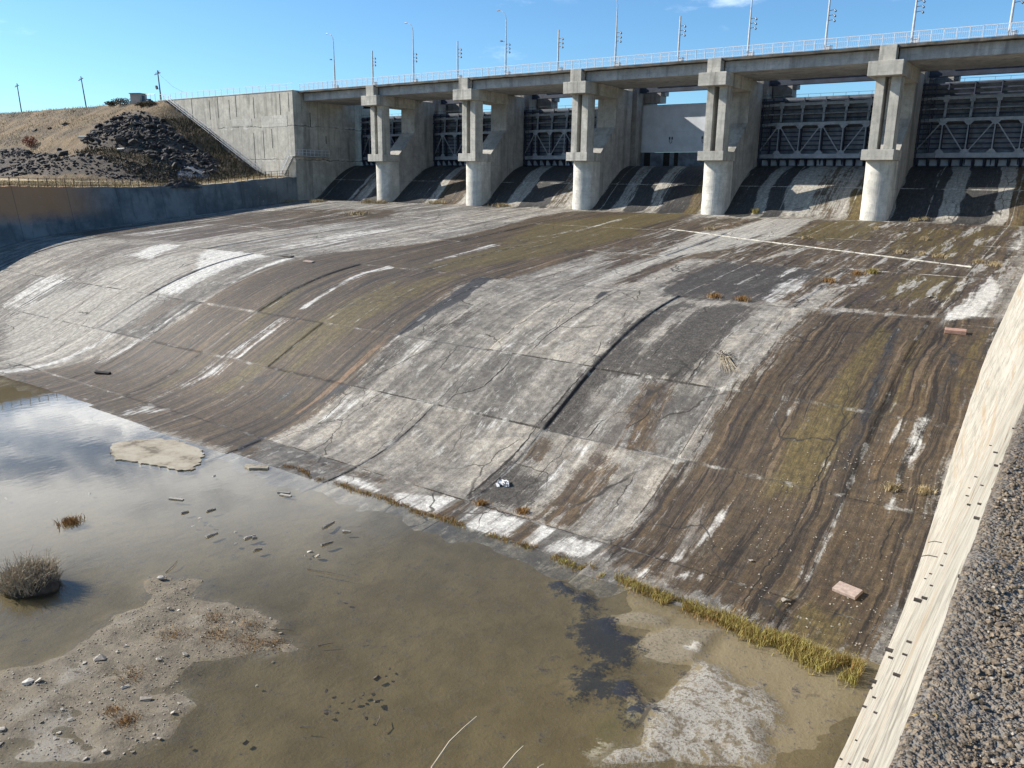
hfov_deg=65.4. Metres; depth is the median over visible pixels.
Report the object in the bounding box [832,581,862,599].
stone slab
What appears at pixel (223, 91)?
abutment railing
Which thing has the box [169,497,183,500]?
driftwood
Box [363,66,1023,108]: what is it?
hoist bridge
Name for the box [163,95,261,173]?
embankment stairs
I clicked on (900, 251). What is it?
grass tuft
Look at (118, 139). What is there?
boulder
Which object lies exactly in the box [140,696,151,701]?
stone
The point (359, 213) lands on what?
grass tuft
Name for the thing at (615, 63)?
lamp post
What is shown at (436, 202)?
grass tuft
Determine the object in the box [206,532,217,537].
driftwood
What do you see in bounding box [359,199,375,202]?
grass tuft
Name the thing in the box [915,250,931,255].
grass tuft
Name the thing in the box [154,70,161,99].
utility pole
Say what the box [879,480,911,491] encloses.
grass tuft
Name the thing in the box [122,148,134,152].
boulder
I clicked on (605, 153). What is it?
bridge pier
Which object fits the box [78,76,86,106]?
utility pole
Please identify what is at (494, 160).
bridge pier
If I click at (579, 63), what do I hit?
bridge railing
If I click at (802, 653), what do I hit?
grass clump
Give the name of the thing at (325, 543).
driftwood
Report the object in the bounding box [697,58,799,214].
bridge pier
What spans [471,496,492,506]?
grass tuft
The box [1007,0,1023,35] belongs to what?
floodlight pole
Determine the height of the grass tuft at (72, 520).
0.384 m
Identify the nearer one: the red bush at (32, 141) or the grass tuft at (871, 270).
the grass tuft at (871, 270)
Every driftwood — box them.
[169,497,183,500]
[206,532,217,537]
[279,493,291,496]
[320,541,332,546]
[322,521,334,528]
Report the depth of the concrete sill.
75.73 m
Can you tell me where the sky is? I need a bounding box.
[0,0,1023,146]
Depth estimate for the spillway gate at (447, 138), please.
142.85 m
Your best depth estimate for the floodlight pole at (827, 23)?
91.27 m
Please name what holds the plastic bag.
on the spillway
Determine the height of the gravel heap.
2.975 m
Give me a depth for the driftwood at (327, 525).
39.47 m
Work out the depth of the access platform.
146.51 m
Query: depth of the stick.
34.78 m
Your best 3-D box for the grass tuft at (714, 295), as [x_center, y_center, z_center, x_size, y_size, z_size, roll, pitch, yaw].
[15.097,-6.611,59.072,1.584,0.462,1.366,-12,19,-40]
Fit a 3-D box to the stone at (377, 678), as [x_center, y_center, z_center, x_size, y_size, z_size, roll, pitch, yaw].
[-4.656,10.164,27.573,0.190,0.174,0.272,11,18,35]
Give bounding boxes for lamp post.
[326,33,338,87]
[405,22,417,81]
[497,10,510,74]
[614,2,621,65]
[746,0,756,55]
[910,0,925,42]
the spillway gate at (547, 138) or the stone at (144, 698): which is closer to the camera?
the stone at (144, 698)
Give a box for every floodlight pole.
[372,51,376,84]
[457,41,461,77]
[557,30,563,69]
[677,16,685,60]
[824,0,836,49]
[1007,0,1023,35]
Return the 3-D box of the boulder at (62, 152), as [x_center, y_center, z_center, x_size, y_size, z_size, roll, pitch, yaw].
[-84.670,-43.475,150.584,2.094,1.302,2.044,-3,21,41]
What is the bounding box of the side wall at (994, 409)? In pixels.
[834,274,1023,767]
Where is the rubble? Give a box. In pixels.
[0,110,216,181]
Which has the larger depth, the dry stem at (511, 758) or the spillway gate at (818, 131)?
the spillway gate at (818, 131)
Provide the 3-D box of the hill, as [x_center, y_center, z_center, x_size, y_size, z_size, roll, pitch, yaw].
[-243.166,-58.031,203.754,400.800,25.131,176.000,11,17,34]
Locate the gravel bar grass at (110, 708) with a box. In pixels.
[0,608,287,731]
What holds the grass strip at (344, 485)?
on the spillway
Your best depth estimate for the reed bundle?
48.42 m
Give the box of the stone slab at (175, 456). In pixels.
[110,438,204,473]
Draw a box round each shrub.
[104,101,118,105]
[111,98,130,104]
[141,101,155,105]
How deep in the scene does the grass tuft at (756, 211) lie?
102.67 m
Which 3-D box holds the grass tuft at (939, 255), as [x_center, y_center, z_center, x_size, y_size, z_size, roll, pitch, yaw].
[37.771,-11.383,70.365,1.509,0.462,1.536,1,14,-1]
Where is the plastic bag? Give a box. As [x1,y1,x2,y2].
[496,479,508,486]
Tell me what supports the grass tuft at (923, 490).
on the spillway
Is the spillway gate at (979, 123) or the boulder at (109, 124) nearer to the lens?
the spillway gate at (979, 123)
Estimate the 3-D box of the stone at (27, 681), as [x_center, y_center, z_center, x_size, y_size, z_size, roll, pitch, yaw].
[-16.306,10.031,26.875,0.277,0.118,0.372,0,15,26]
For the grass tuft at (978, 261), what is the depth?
67.21 m
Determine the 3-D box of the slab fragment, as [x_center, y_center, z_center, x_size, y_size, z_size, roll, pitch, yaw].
[-15.107,5.040,47.260,1.521,0.370,0.653,2,14,4]
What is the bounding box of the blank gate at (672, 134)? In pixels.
[641,103,705,165]
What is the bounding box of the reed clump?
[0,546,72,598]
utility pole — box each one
[15,83,21,109]
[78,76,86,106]
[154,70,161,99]
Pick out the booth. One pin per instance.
(137, 97)
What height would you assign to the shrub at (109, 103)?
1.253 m
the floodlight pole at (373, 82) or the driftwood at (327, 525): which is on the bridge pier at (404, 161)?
the floodlight pole at (373, 82)
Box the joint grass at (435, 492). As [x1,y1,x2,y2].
[288,445,550,525]
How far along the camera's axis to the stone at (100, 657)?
28.19 m
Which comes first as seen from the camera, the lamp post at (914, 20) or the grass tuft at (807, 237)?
the grass tuft at (807, 237)
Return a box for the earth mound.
[159,180,201,187]
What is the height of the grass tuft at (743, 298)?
0.461 m
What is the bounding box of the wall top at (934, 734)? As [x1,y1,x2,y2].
[889,404,1023,767]
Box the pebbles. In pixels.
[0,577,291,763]
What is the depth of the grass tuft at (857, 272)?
64.62 m
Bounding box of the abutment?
[156,90,370,200]
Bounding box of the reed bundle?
[714,350,740,371]
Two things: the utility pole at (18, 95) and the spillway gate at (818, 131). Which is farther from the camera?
the utility pole at (18, 95)
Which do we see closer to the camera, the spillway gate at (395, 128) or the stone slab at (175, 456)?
the stone slab at (175, 456)
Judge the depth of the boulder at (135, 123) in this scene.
153.37 m
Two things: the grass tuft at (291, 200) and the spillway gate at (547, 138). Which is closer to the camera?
the spillway gate at (547, 138)
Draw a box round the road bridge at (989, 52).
[298,34,1023,105]
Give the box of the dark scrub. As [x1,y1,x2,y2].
[73,115,268,183]
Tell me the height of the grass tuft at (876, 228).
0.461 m
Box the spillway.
[0,166,1023,664]
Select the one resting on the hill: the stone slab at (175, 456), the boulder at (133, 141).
the boulder at (133, 141)
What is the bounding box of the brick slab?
[944,327,966,334]
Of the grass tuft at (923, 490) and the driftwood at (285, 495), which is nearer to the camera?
the grass tuft at (923, 490)
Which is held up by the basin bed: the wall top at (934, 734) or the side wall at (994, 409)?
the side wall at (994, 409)
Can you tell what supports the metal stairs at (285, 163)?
attached to the abutment
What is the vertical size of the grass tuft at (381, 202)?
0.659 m
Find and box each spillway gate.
[360,114,401,165]
[433,109,490,165]
[523,105,597,165]
[757,91,873,165]
[913,75,1023,166]
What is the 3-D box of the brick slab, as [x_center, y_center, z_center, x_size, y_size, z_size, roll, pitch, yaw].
[26.623,-3.170,47.910,1.150,0.240,0.500,8,25,28]
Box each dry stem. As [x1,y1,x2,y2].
[431,716,476,767]
[503,746,523,767]
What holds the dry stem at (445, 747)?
on the basin bed
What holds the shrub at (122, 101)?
on the hill
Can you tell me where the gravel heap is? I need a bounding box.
[177,166,209,179]
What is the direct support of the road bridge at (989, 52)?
on the bridge pier at (404, 161)
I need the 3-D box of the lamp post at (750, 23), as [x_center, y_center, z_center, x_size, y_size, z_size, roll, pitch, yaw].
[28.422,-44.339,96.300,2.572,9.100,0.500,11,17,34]
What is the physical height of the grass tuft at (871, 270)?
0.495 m
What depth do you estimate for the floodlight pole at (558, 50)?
111.89 m
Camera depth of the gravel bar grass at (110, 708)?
29.40 m
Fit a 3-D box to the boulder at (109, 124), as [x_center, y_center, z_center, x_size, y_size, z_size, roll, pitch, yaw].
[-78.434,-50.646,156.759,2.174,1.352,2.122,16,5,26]
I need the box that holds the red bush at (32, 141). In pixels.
[21,136,37,147]
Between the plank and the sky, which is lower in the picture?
the plank
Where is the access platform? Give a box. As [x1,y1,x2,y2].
[292,149,329,156]
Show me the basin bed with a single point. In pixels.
(514, 655)
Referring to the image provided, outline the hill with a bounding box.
[0,101,280,186]
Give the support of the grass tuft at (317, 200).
on the spillway
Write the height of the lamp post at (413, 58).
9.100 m
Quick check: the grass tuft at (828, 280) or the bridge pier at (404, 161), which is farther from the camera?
the bridge pier at (404, 161)
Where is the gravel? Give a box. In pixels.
[953,451,1023,767]
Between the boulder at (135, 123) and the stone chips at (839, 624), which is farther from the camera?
the boulder at (135, 123)
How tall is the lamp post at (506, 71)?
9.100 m
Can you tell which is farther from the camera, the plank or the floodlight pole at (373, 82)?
the floodlight pole at (373, 82)
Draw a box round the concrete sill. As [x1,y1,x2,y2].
[669,229,971,267]
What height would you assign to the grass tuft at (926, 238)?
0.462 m
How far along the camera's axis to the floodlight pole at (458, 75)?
122.19 m
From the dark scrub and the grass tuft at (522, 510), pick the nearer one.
the grass tuft at (522, 510)
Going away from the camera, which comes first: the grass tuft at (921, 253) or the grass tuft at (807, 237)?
the grass tuft at (921, 253)
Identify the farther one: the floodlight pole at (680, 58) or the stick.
the floodlight pole at (680, 58)
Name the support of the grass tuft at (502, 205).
on the spillway
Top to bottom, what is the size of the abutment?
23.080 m
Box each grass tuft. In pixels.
[52,512,85,530]
[280,199,299,202]
[308,199,332,202]
[344,211,372,214]
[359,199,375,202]
[370,200,392,203]
[424,200,444,203]
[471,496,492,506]
[488,203,518,206]
[513,505,529,514]
[707,292,723,298]
[732,295,751,301]
[748,208,758,213]
[799,235,811,239]
[819,277,842,282]
[849,270,867,275]
[866,267,880,273]
[868,226,881,229]
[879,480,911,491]
[891,250,907,253]
[913,484,936,496]
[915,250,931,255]
[919,236,931,240]
[932,253,948,257]
[973,258,987,263]
[984,260,1005,266]
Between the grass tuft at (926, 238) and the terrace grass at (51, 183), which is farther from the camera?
the terrace grass at (51, 183)
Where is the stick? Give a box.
[307,568,353,577]
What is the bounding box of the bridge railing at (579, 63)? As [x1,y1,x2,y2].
[299,21,1023,90]
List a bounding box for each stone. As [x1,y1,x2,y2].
[22,677,33,685]
[93,654,105,660]
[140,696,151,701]
[157,575,164,579]
[373,675,381,681]
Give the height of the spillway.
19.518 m
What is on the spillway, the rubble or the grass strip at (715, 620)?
the grass strip at (715, 620)
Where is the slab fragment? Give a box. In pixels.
[244,464,268,470]
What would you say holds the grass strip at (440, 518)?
on the spillway
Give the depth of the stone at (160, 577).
33.86 m
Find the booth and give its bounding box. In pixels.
[129,93,146,104]
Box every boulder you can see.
[57,150,67,155]
[105,122,113,127]
[114,137,126,141]
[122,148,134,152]
[128,139,138,143]
[130,121,140,125]
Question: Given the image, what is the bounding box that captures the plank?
[94,371,110,374]
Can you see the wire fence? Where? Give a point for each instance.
(82, 185)
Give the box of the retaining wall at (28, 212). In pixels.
[0,177,297,246]
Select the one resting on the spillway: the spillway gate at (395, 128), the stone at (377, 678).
the spillway gate at (395, 128)
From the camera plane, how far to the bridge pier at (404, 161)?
139.22 m
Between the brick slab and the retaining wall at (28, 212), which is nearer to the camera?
the brick slab
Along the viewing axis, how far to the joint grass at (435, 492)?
43.24 m
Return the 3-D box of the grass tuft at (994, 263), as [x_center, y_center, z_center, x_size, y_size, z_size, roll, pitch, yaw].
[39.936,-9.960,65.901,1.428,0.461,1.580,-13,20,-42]
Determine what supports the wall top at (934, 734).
on the side wall at (994, 409)
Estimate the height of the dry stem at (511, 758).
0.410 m
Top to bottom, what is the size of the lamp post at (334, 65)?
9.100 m
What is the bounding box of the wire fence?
[1,170,288,186]
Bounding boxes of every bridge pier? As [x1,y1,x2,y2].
[361,85,461,201]
[453,77,559,205]
[563,69,668,209]
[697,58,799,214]
[859,44,960,220]
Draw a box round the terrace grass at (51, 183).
[0,173,278,186]
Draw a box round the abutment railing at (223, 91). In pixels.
[159,83,290,99]
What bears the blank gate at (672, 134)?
on the spillway
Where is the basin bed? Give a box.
[0,387,879,767]
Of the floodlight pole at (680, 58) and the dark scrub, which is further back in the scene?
the dark scrub
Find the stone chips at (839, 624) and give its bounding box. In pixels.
[689,449,938,648]
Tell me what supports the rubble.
on the hill
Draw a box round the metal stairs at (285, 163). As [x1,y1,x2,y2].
[280,150,292,174]
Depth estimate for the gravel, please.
3.00 m
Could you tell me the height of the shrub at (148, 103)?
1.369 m

